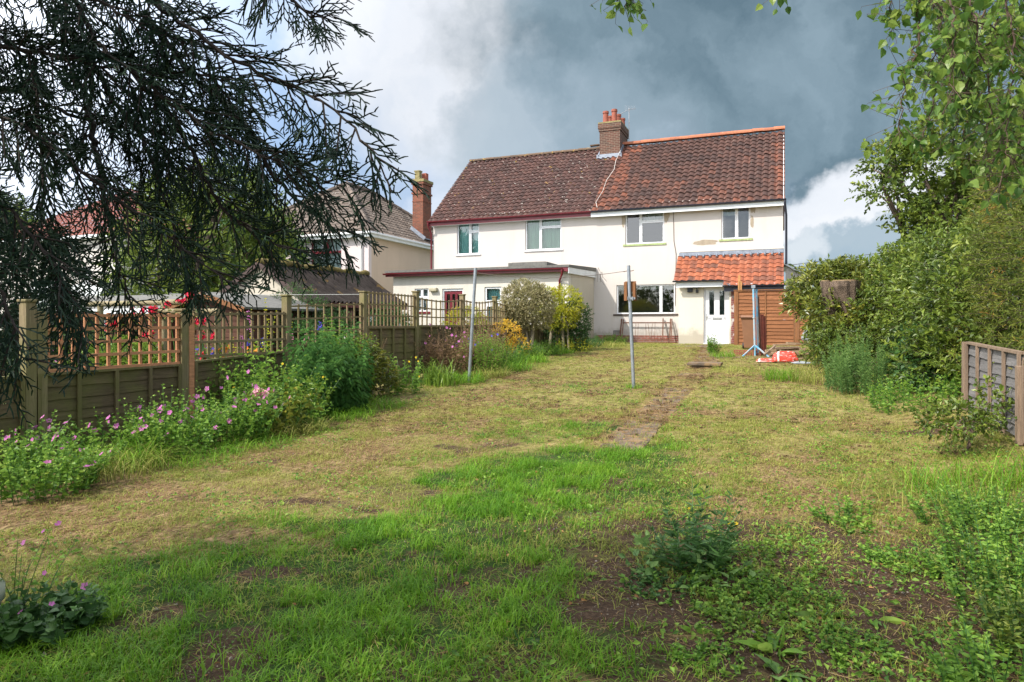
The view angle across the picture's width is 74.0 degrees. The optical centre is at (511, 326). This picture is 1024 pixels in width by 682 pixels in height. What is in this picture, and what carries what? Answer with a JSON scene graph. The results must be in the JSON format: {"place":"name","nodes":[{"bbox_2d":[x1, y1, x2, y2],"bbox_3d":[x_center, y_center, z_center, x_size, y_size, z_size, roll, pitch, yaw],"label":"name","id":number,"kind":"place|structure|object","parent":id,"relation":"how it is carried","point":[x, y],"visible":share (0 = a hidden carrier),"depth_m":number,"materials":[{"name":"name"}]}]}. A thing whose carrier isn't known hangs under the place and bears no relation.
{"place":"outdoors","nodes":[
{"label":"outdoors","id":0,"kind":"place"},
{"bbox_2d":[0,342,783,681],"bbox_3d":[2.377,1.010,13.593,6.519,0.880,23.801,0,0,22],"label":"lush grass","id":1,"kind":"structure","parent":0,"point":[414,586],"depth_m":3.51,"materials":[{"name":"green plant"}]},
{"bbox_2d":[0,342,1023,681],"bbox_3d":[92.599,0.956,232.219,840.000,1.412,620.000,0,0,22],"label":"ground","id":2,"kind":"structure","parent":0,"point":[604,612],"depth_m":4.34,"materials":[{"name":"plant"}]},
{"bbox_2d":[0,520,78,605],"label":"cranesbill","id":3,"kind":"object","parent":2,"relation":"on","point":[35,582],"visible":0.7,"depth_m":3.36,"materials":[{"name":"green plant"}]},
{"bbox_2d":[0,409,83,477],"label":"cranesbill","id":4,"kind":"object","parent":2,"relation":"on","point":[36,434],"visible":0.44,"depth_m":6.40,"materials":[{"name":"green plant"}]},
{"bbox_2d":[0,182,105,403],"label":"conifer bush","id":5,"kind":"object","parent":2,"relation":"on","point":[13,305],"visible":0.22,"depth_m":8.62,"materials":[{"name":"green plant"}]},
{"bbox_2d":[0,577,110,652],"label":"cranesbill","id":6,"kind":"object","parent":2,"relation":"on","point":[16,626],"visible":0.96,"depth_m":3.14,"materials":[{"name":"green plant"}]},
{"bbox_2d":[0,419,126,504],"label":"cranesbill","id":7,"kind":"object","parent":2,"relation":"on","point":[32,475],"visible":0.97,"depth_m":5.61,"materials":[{"name":"green plant"}]},
{"bbox_2d":[13,425,209,483],"bbox_3d":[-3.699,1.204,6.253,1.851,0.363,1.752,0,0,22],"label":"long grass","id":8,"kind":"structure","parent":2,"relation":"on","point":[148,463],"depth_m":6.26,"materials":[{"name":"green plant"}]},
{"bbox_2d":[41,294,184,364],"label":"summerhouse","id":9,"kind":"structure","parent":2,"relation":"on","point":[146,297],"depth_m":16.23,"materials":[{"name":"grey wood"}]},
{"bbox_2d":[50,397,177,461],"bbox_3d":[-4.016,1.058,6.939,1.100,0.645,1.114,0,0,-23],"label":"cranesbill","id":10,"kind":"object","parent":2,"relation":"on","point":[94,438],"visible":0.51,"depth_m":6.83,"materials":[{"name":"green plant"}]},
{"bbox_2d":[54,332,174,366],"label":"laurel bush","id":11,"kind":"object","parent":2,"relation":"on","point":[124,360],"visible":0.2,"depth_m":11.17,"materials":[{"name":"green plant"}]},
{"bbox_2d":[0,189,247,329],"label":"house","id":12,"kind":"structure","parent":2,"relation":"on","point":[80,234],"depth_m":29.50,"materials":[{"name":"white paint"}]},
{"bbox_2d":[87,299,220,358],"bbox_3d":[-6.222,0.445,11.696,3.162,1.810,0.220,0,0,22],"label":"rustic pergola","id":13,"kind":"object","parent":2,"relation":"on","point":[149,303],"visible":0.25,"depth_m":11.60,"materials":[{"name":"brown wood"}]},
{"bbox_2d":[100,290,225,363],"bbox_3d":[-5.846,0.273,11.383,3.324,2.045,0.715,0,0,22],"label":"climbing rose","id":14,"kind":"object","parent":13,"relation":"attached to","point":[212,337],"visible":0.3,"depth_m":11.19,"materials":[{"name":"green plant"}]},
{"bbox_2d":[102,384,239,459],"bbox_3d":[-3.565,0.990,7.190,1.329,0.759,1.342,0,0,22],"label":"cranesbill","id":15,"kind":"object","parent":2,"relation":"on","point":[177,432],"visible":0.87,"depth_m":7.04,"materials":[{"name":"green plant"}]},
{"bbox_2d":[154,439,249,470],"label":"long grass","id":16,"kind":"structure","parent":2,"relation":"on","point":[213,453],"depth_m":6.78,"materials":[{"name":"green plant"}]},
{"bbox_2d":[90,156,318,295],"bbox_3d":[-10.326,-2.302,22.775,7.679,6.784,5.781,0,0,22],"label":"broadleaf tree","id":17,"kind":"object","parent":2,"relation":"on","point":[229,248],"visible":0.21,"depth_m":21.53,"materials":[{"name":"green plant"}]},
{"bbox_2d":[0,0,429,429],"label":"cypress tree","id":18,"kind":"object","parent":2,"relation":"on","point":[32,88],"visible":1,"depth_m":2.02,"materials":[{"name":"green plant"}]},
{"bbox_2d":[167,369,293,443],"bbox_3d":[-3.280,0.925,7.871,1.318,0.835,1.293,0,0,22],"label":"cranesbill","id":19,"kind":"object","parent":2,"relation":"on","point":[237,423],"visible":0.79,"depth_m":7.75,"materials":[{"name":"green plant"}]},
{"bbox_2d":[169,292,322,359],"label":"garden shed","id":20,"kind":"structure","parent":2,"relation":"on","point":[272,304],"depth_m":14.44,"materials":[{"name":"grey wood"}]},
{"bbox_2d":[202,341,307,415],"bbox_3d":[-3.325,0.736,8.956,1.349,1.131,1.304,0,0,22],"label":"leafy perennial","id":21,"kind":"object","parent":2,"relation":"on","point":[249,380],"visible":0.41,"depth_m":8.75,"materials":[{"name":"green plant"}]},
{"bbox_2d":[207,430,306,452],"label":"long grass","id":22,"kind":"structure","parent":2,"relation":"on","point":[254,442],"depth_m":7.43,"materials":[{"name":"green plant"}]},
{"bbox_2d":[0,291,561,468],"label":"garden fence","id":23,"kind":"object","parent":2,"relation":"on","point":[104,389],"visible":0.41,"depth_m":8.26,"materials":[{"name":"brown wood"}]},
{"bbox_2d":[235,377,327,435],"bbox_3d":[-2.868,0.970,8.228,0.957,0.688,1.079,0,0,-36],"label":"peony","id":24,"kind":"object","parent":2,"relation":"on","point":[290,407],"visible":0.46,"depth_m":8.13,"materials":[{"name":"green plant"}]},
{"bbox_2d":[232,362,340,424],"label":"celandine plant","id":25,"kind":"object","parent":2,"relation":"on","point":[310,387],"visible":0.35,"depth_m":8.72,"materials":[{"name":"green plant"}]},
{"bbox_2d":[267,308,327,348],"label":"green shrub","id":26,"kind":"object","parent":2,"relation":"on","point":[301,325],"visible":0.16,"depth_m":14.95,"materials":[{"name":"green plant"}]},
{"bbox_2d":[270,281,335,342],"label":"shrub","id":27,"kind":"object","parent":2,"relation":"on","point":[315,300],"visible":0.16,"depth_m":16.12,"materials":[{"name":"green plant"}]},
{"bbox_2d":[261,414,348,437],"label":"long grass","id":28,"kind":"structure","parent":2,"relation":"on","point":[310,426],"depth_m":8.14,"materials":[{"name":"green plant"}]},
{"bbox_2d":[219,258,406,338],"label":"outbuilding","id":29,"kind":"structure","parent":2,"relation":"on","point":[337,285],"depth_m":19.35,"materials":[{"name":"beige paint"}]},
{"bbox_2d":[280,318,374,417],"bbox_3d":[-2.629,0.557,9.688,1.367,1.408,1.395,0,0,22],"label":"tall lily","id":30,"kind":"object","parent":2,"relation":"on","point":[352,389],"visible":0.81,"depth_m":9.45,"materials":[{"name":"green plant"}]},
{"bbox_2d":[310,306,358,341],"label":"green shrub","id":31,"kind":"object","parent":2,"relation":"on","point":[344,319],"visible":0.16,"depth_m":16.29,"materials":[{"name":"green plant"}]},
{"bbox_2d":[299,314,375,397],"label":"tall lily","id":32,"kind":"object","parent":2,"relation":"on","point":[357,343],"visible":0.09,"depth_m":10.46,"materials":[{"name":"green plant"}]},
{"bbox_2d":[271,170,432,293],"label":"neighbour house","id":33,"kind":"structure","parent":2,"relation":"on","point":[405,238],"depth_m":36.35,"materials":[{"name":"beige paint"}]},
{"bbox_2d":[312,238,340,267],"bbox_3d":[-9.317,-3.286,34.482,1.843,2.310,0.233,0,0,22],"label":"window","id":34,"kind":"structure","parent":33,"relation":"in","point":[329,240],"depth_m":34.48,"materials":[{"name":"grey glass"}]},
{"bbox_2d":[320,403,390,422],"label":"long grass","id":35,"kind":"structure","parent":2,"relation":"on","point":[347,416],"depth_m":9.12,"materials":[{"name":"green plant"}]},
{"bbox_2d":[339,331,402,399],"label":"azalea shrub","id":36,"kind":"object","parent":2,"relation":"on","point":[380,365],"visible":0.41,"depth_m":10.80,"materials":[{"name":"green plant"}]},
{"bbox_2d":[355,301,409,332],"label":"green shrub","id":37,"kind":"object","parent":2,"relation":"on","point":[386,317],"visible":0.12,"depth_m":18.58,"materials":[{"name":"green plant"}]},
{"bbox_2d":[359,394,418,411],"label":"long grass","id":38,"kind":"structure","parent":2,"relation":"on","point":[390,402],"depth_m":10.00,"materials":[{"name":"green plant"}]},
{"bbox_2d":[381,353,426,395],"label":"herb clump","id":39,"kind":"object","parent":2,"relation":"on","point":[416,380],"visible":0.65,"depth_m":11.36,"materials":[{"name":"green plant"}]},
{"bbox_2d":[419,358,462,386],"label":"iris leaves","id":40,"kind":"object","parent":2,"relation":"on","point":[438,380],"visible":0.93,"depth_m":12.29,"materials":[{"name":"green plant"}]},
{"bbox_2d":[415,321,478,375],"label":"aster thicket","id":41,"kind":"object","parent":2,"relation":"on","point":[438,355],"visible":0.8,"depth_m":13.71,"materials":[{"name":"pink plant"}]},
{"bbox_2d":[436,367,494,385],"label":"long grass","id":42,"kind":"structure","parent":2,"relation":"on","point":[458,379],"depth_m":12.59,"materials":[{"name":"green plant"}]},
{"bbox_2d":[468,268,479,380],"bbox_3d":[-0.722,-0.003,12.776,0.254,2.184,0.071,0,0,22],"label":"washing line post","id":43,"kind":"object","parent":2,"relation":"on","point":[475,273],"visible":0.92,"depth_m":12.76,"materials":[{"name":"metal"}]},
{"bbox_2d":[452,313,505,368],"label":"aster thicket","id":44,"kind":"object","parent":2,"relation":"on","point":[496,336],"visible":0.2,"depth_m":15.19,"materials":[{"name":"green plant"}]},
{"bbox_2d":[453,326,516,372],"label":"aster thicket","id":45,"kind":"object","parent":2,"relation":"on","point":[493,359],"visible":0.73,"depth_m":14.04,"materials":[{"name":"green plant"}]},
{"bbox_2d":[462,362,521,378],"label":"long grass","id":46,"kind":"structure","parent":2,"relation":"on","point":[501,373],"depth_m":13.61,"materials":[{"name":"green plant"}]},
{"bbox_2d":[480,336,530,367],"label":"spurge plant","id":47,"kind":"object","parent":2,"relation":"on","point":[516,355],"visible":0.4,"depth_m":15.43,"materials":[{"name":"green plant"}]},
{"bbox_2d":[0,378,1023,681],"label":"ground cover weeds","id":48,"kind":"object","parent":2,"relation":"on","point":[808,606],"visible":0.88,"depth_m":4.08,"materials":[{"name":"green plant"}]},
{"bbox_2d":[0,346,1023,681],"bbox_3d":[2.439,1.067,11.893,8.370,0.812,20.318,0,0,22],"label":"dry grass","id":49,"kind":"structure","parent":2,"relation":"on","point":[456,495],"depth_m":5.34,"materials":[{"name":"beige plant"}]},
{"bbox_2d":[493,318,531,358],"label":"amber shrub","id":50,"kind":"object","parent":2,"relation":"on","point":[505,322],"visible":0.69,"depth_m":17.23,"materials":[{"name":"yellow plant"}]},
{"bbox_2d":[4,346,1023,664],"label":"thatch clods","id":51,"kind":"object","parent":2,"relation":"on","point":[624,408],"visible":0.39,"depth_m":9.33,"materials":[{"name":"beige plant"}]},
{"bbox_2d":[29,411,1023,680],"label":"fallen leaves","id":52,"kind":"object","parent":2,"relation":"on","point":[683,507],"visible":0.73,"depth_m":4.21,"materials":[{"name":"brown plant"}]},
{"bbox_2d":[498,278,557,350],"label":"clipped holly","id":53,"kind":"object","parent":2,"relation":"on","point":[527,314],"visible":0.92,"depth_m":18.18,"materials":[{"name":"green plant"}]},
{"bbox_2d":[42,406,1018,681],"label":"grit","id":54,"kind":"object","parent":2,"relation":"on","point":[582,592],"visible":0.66,"depth_m":3.54,"materials":[{"name":"stone"}]},
{"bbox_2d":[537,283,586,347],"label":"golden holly","id":55,"kind":"object","parent":2,"relation":"on","point":[564,311],"visible":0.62,"depth_m":20.14,"materials":[{"name":"yellow plant"}]},
{"bbox_2d":[542,296,594,350],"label":"dark holly","id":56,"kind":"object","parent":2,"relation":"on","point":[580,331],"visible":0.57,"depth_m":20.39,"materials":[{"name":"green plant"}]},
{"bbox_2d":[383,106,786,343],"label":"semi detached house","id":57,"kind":"structure","parent":2,"relation":"on","point":[691,230],"depth_m":26.03,"materials":[{"name":"white paint"}]},
{"bbox_2d":[458,224,478,254],"bbox_3d":[-1.764,-3.638,28.338,1.018,1.308,0.234,0,0,22],"label":"window","id":58,"kind":"structure","parent":57,"relation":"in","point":[466,231],"depth_m":28.40,"materials":[{"name":"white plastic"}]},
{"bbox_2d":[526,219,560,250],"bbox_3d":[1.297,-3.674,27.117,1.509,1.286,0.234,0,0,22],"label":"window","id":59,"kind":"structure","parent":57,"relation":"in","point":[542,234],"depth_m":27.16,"materials":[{"name":"white plastic"}]},
{"bbox_2d":[623,213,665,245],"bbox_3d":[5.010,-3.686,25.593,1.607,1.319,0.316,0,0,22],"label":"window","id":60,"kind":"structure","parent":57,"relation":"in","point":[654,217],"depth_m":25.57,"materials":[{"name":"white plastic"}]},
{"bbox_2d":[613,284,677,315],"bbox_3d":[5.039,-0.980,25.581,2.433,1.168,0.316,0,0,22],"label":"window","id":61,"kind":"structure","parent":57,"relation":"in","point":[655,286],"depth_m":25.40,"materials":[{"name":"white plastic"}]},
{"bbox_2d":[706,287,728,342],"bbox_3d":[7.198,-0.404,23.860,0.787,1.963,0.122,0,0,22],"label":"front door","id":62,"kind":"structure","parent":57,"relation":"in","point":[717,325],"depth_m":23.87,"materials":[{"name":"white plastic"}]},
{"bbox_2d":[719,208,752,240],"bbox_3d":[8.030,-3.701,24.388,1.141,1.291,0.315,0,0,22],"label":"window","id":63,"kind":"structure","parent":57,"relation":"in","point":[724,212],"depth_m":24.33,"materials":[{"name":"white plastic"}]},
{"bbox_2d":[624,265,635,386],"bbox_3d":[2.021,0.023,11.692,0.210,2.142,0.142,0,0,22],"label":"washing line post","id":64,"kind":"object","parent":2,"relation":"on","point":[629,286],"visible":0.94,"depth_m":11.65,"materials":[{"name":"metal"}]},
{"bbox_2d":[627,567,693,600],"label":"leafy weed","id":65,"kind":"object","parent":2,"relation":"on","point":[656,587],"visible":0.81,"depth_m":3.61,"materials":[{"name":"green plant"}]},
{"bbox_2d":[617,560,755,613],"bbox_3d":[0.934,1.356,3.543,0.701,0.142,0.596,0,0,-23],"label":"leafy weed","id":66,"kind":"object","parent":2,"relation":"on","point":[694,578],"visible":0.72,"depth_m":3.46,"materials":[{"name":"green plant"}]},
{"bbox_2d":[618,530,767,594],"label":"dock leaves","id":67,"kind":"object","parent":2,"relation":"on","point":[643,541],"visible":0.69,"depth_m":3.83,"materials":[{"name":"green plant"}]},
{"bbox_2d":[646,474,744,574],"bbox_3d":[1.069,1.162,3.930,0.531,0.501,0.744,0,0,22],"label":"sow thistle","id":68,"kind":"object","parent":2,"relation":"on","point":[687,554],"visible":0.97,"depth_m":3.85,"materials":[{"name":"green plant"}]},
{"bbox_2d":[670,636,746,680],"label":"leafy weed","id":69,"kind":"object","parent":2,"relation":"on","point":[698,654],"visible":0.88,"depth_m":2.88,"materials":[{"name":"green plant"}]},
{"bbox_2d":[681,559,778,606],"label":"leafy weed","id":70,"kind":"object","parent":2,"relation":"on","point":[721,594],"visible":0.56,"depth_m":3.58,"materials":[{"name":"green plant"}]},
{"bbox_2d":[740,315,759,348],"bbox_3d":[7.180,0.170,20.416,0.580,1.041,0.790,0,0,22],"label":"wheelie bin","id":71,"kind":"object","parent":2,"relation":"on","point":[747,330],"visible":0.57,"depth_m":20.18,"materials":[{"name":"brown plastic"}]},
{"bbox_2d":[699,597,803,654],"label":"leafy weed","id":72,"kind":"object","parent":2,"relation":"on","point":[740,616],"visible":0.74,"depth_m":3.17,"materials":[{"name":"green plant"}]},
{"bbox_2d":[733,622,806,661],"bbox_3d":[1.150,1.380,2.940,0.299,0.111,0.257,0,0,-28],"label":"dock rosette","id":73,"kind":"object","parent":2,"relation":"on","point":[764,646],"visible":0.98,"depth_m":2.97,"materials":[{"name":"green plant"}]},
{"bbox_2d":[734,289,808,345],"bbox_3d":[9.189,-0.245,22.050,3.815,1.949,0.130,0,0,22],"label":"lap fence","id":74,"kind":"object","parent":2,"relation":"on","point":[783,328],"visible":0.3,"depth_m":22.31,"materials":[{"name":"brown wood"}]},
{"bbox_2d":[747,364,803,381],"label":"long grass","id":75,"kind":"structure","parent":2,"relation":"on","point":[769,376],"depth_m":12.25,"materials":[{"name":"green plant"}]},
{"bbox_2d":[727,537,826,580],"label":"leafy weed","id":76,"kind":"object","parent":2,"relation":"on","point":[772,554],"visible":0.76,"depth_m":3.98,"materials":[{"name":"green plant"}]},
{"bbox_2d":[753,652,809,681],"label":"dock rosette","id":77,"kind":"object","parent":2,"relation":"on","point":[774,666],"visible":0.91,"depth_m":2.79,"materials":[{"name":"green plant"}]},
{"bbox_2d":[744,571,845,622],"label":"leafy weed","id":78,"kind":"object","parent":2,"relation":"on","point":[799,594],"visible":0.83,"depth_m":3.43,"materials":[{"name":"green plant"}]},
{"bbox_2d":[590,0,1023,215],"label":"birch tree","id":79,"kind":"object","parent":2,"relation":"on","point":[963,52],"visible":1,"depth_m":2.60,"materials":[{"name":"green plant"}]},
{"bbox_2d":[787,363,839,384],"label":"long grass","id":80,"kind":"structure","parent":2,"relation":"on","point":[809,376],"depth_m":11.94,"materials":[{"name":"green plant"}]},
{"bbox_2d":[778,254,901,365],"bbox_3d":[7.052,-0.195,14.211,2.845,2.755,3.146,0,0,-5],"label":"shrub","id":81,"kind":"object","parent":2,"relation":"on","point":[811,305],"visible":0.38,"depth_m":14.20,"materials":[{"name":"green plant"}]},
{"bbox_2d":[793,315,893,375],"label":"laurel shrub","id":82,"kind":"object","parent":2,"relation":"on","point":[825,333],"visible":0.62,"depth_m":12.71,"materials":[{"name":"green plant"}]},
{"bbox_2d":[820,280,867,363],"bbox_3d":[6.606,0.042,13.422,0.876,1.924,0.553,0,0,-1],"label":"sawn tree stump","id":83,"kind":"object","parent":2,"relation":"on","point":[844,290],"visible":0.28,"depth_m":13.29,"materials":[{"name":"brown wood"}]},
{"bbox_2d":[792,615,903,676],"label":"leafy weed","id":84,"kind":"object","parent":2,"relation":"on","point":[841,656],"visible":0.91,"depth_m":2.97,"materials":[{"name":"green plant"}]},
{"bbox_2d":[806,494,907,534],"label":"leafy weed","id":85,"kind":"object","parent":2,"relation":"on","point":[844,519],"visible":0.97,"depth_m":4.60,"materials":[{"name":"green plant"}]},
{"bbox_2d":[820,327,900,395],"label":"goldenrod clump","id":86,"kind":"object","parent":2,"relation":"on","point":[848,373],"visible":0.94,"depth_m":10.57,"materials":[{"name":"green plant"}]},
{"bbox_2d":[794,235,938,316],"bbox_3d":[8.551,-0.463,15.264,4.123,3.252,2.862,0,0,22],"label":"laurel shrub","id":87,"kind":"object","parent":2,"relation":"on","point":[871,258],"depth_m":15.29,"materials":[{"name":"green plant"}]},
{"bbox_2d":[820,463,988,515],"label":"long grass","id":88,"kind":"structure","parent":2,"relation":"on","point":[873,486],"depth_m":5.26,"materials":[{"name":"green plant"}]},
{"bbox_2d":[857,537,959,575],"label":"leafy weed","id":89,"kind":"object","parent":2,"relation":"on","point":[877,553],"visible":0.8,"depth_m":3.93,"materials":[{"name":"green plant"}]},
{"bbox_2d":[859,368,961,413],"bbox_3d":[5.313,0.845,9.073,1.241,0.608,1.952,0,0,22],"label":"nettle patch","id":90,"kind":"object","parent":2,"relation":"on","point":[890,398],"visible":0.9,"depth_m":8.87,"materials":[{"name":"green plant"}]},
{"bbox_2d":[883,322,957,390],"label":"bramble","id":91,"kind":"object","parent":2,"relation":"on","point":[902,367],"visible":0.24,"depth_m":9.76,"materials":[{"name":"green plant"}]},
{"bbox_2d":[841,210,1023,399],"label":"mixed hedge","id":92,"kind":"object","parent":2,"relation":"on","point":[933,289],"visible":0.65,"depth_m":9.44,"materials":[{"name":"green plant"}]},
{"bbox_2d":[863,203,1023,313],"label":"ivy bush","id":93,"kind":"object","parent":92,"relation":"on","point":[905,253],"visible":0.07,"depth_m":12.46,"materials":[{"name":"green plant"}]},
{"bbox_2d":[844,87,1023,251],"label":"sycamore tree","id":94,"kind":"object","parent":2,"relation":"on","point":[939,200],"visible":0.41,"depth_m":26.16,"materials":[{"name":"green plant"}]},
{"bbox_2d":[886,441,1023,509],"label":"long grass","id":95,"kind":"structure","parent":2,"relation":"on","point":[992,478],"depth_m":5.21,"materials":[{"name":"green plant"}]},
{"bbox_2d":[902,473,1023,540],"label":"leafy weed","id":96,"kind":"object","parent":2,"relation":"on","point":[919,512],"visible":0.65,"depth_m":4.64,"materials":[{"name":"green plant"}]},
{"bbox_2d":[905,524,1023,601],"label":"leafy weed","id":97,"kind":"object","parent":2,"relation":"on","point":[931,557],"visible":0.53,"depth_m":3.67,"materials":[{"name":"green plant"}]},
{"bbox_2d":[913,374,1016,453],"bbox_3d":[4.219,0.826,6.232,1.044,0.742,0.834,0,0,2],"label":"bramble","id":98,"kind":"object","parent":2,"relation":"on","point":[974,416],"visible":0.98,"depth_m":6.17,"materials":[{"name":"green plant"}]},
{"bbox_2d":[917,516,1023,623],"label":"leafy weed","id":99,"kind":"object","parent":2,"relation":"on","point":[957,592],"visible":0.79,"depth_m":3.51,"materials":[{"name":"green plant"}]},
{"bbox_2d":[921,615,1023,681],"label":"leafy weed","id":100,"kind":"object","parent":2,"relation":"on","point":[947,669],"visible":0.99,"depth_m":2.70,"materials":[{"name":"green plant"}]},
{"bbox_2d":[931,487,1023,574],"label":"leafy weed","id":101,"kind":"object","parent":2,"relation":"on","point":[1004,537],"visible":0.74,"depth_m":3.96,"materials":[{"name":"green plant"}]},
{"bbox_2d":[932,483,1023,540],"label":"leafy weed","id":102,"kind":"object","parent":2,"relation":"on","point":[1011,515],"visible":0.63,"depth_m":4.45,"materials":[{"name":"green plant"}]},
{"bbox_2d":[946,79,1023,369],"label":"conifer hedge","id":103,"kind":"object","parent":2,"relation":"on","point":[998,221],"visible":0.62,"depth_m":7.48,"materials":[{"name":"green plant"}]},
{"bbox_2d":[948,564,1023,661],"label":"leafy weed","id":104,"kind":"object","parent":2,"relation":"on","point":[1000,631],"visible":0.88,"depth_m":2.98,"materials":[{"name":"green plant"}]},
{"bbox_2d":[962,342,1023,445],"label":"grey fence","id":105,"kind":"object","parent":2,"relation":"on","point":[978,359],"visible":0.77,"depth_m":6.71,"materials":[{"name":"grey wood"}]},
{"bbox_2d":[0,0,1023,298],"label":"sky","id":106,"kind":"structure","parent":0,"point":[461,81],"materials":[{"name":"grey"}]},
{"bbox_2d":[598,349,716,450],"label":"path","id":107,"kind":"structure","parent":0,"point":[641,440],"depth_m":8.20,"materials":[{"name":"soil"}]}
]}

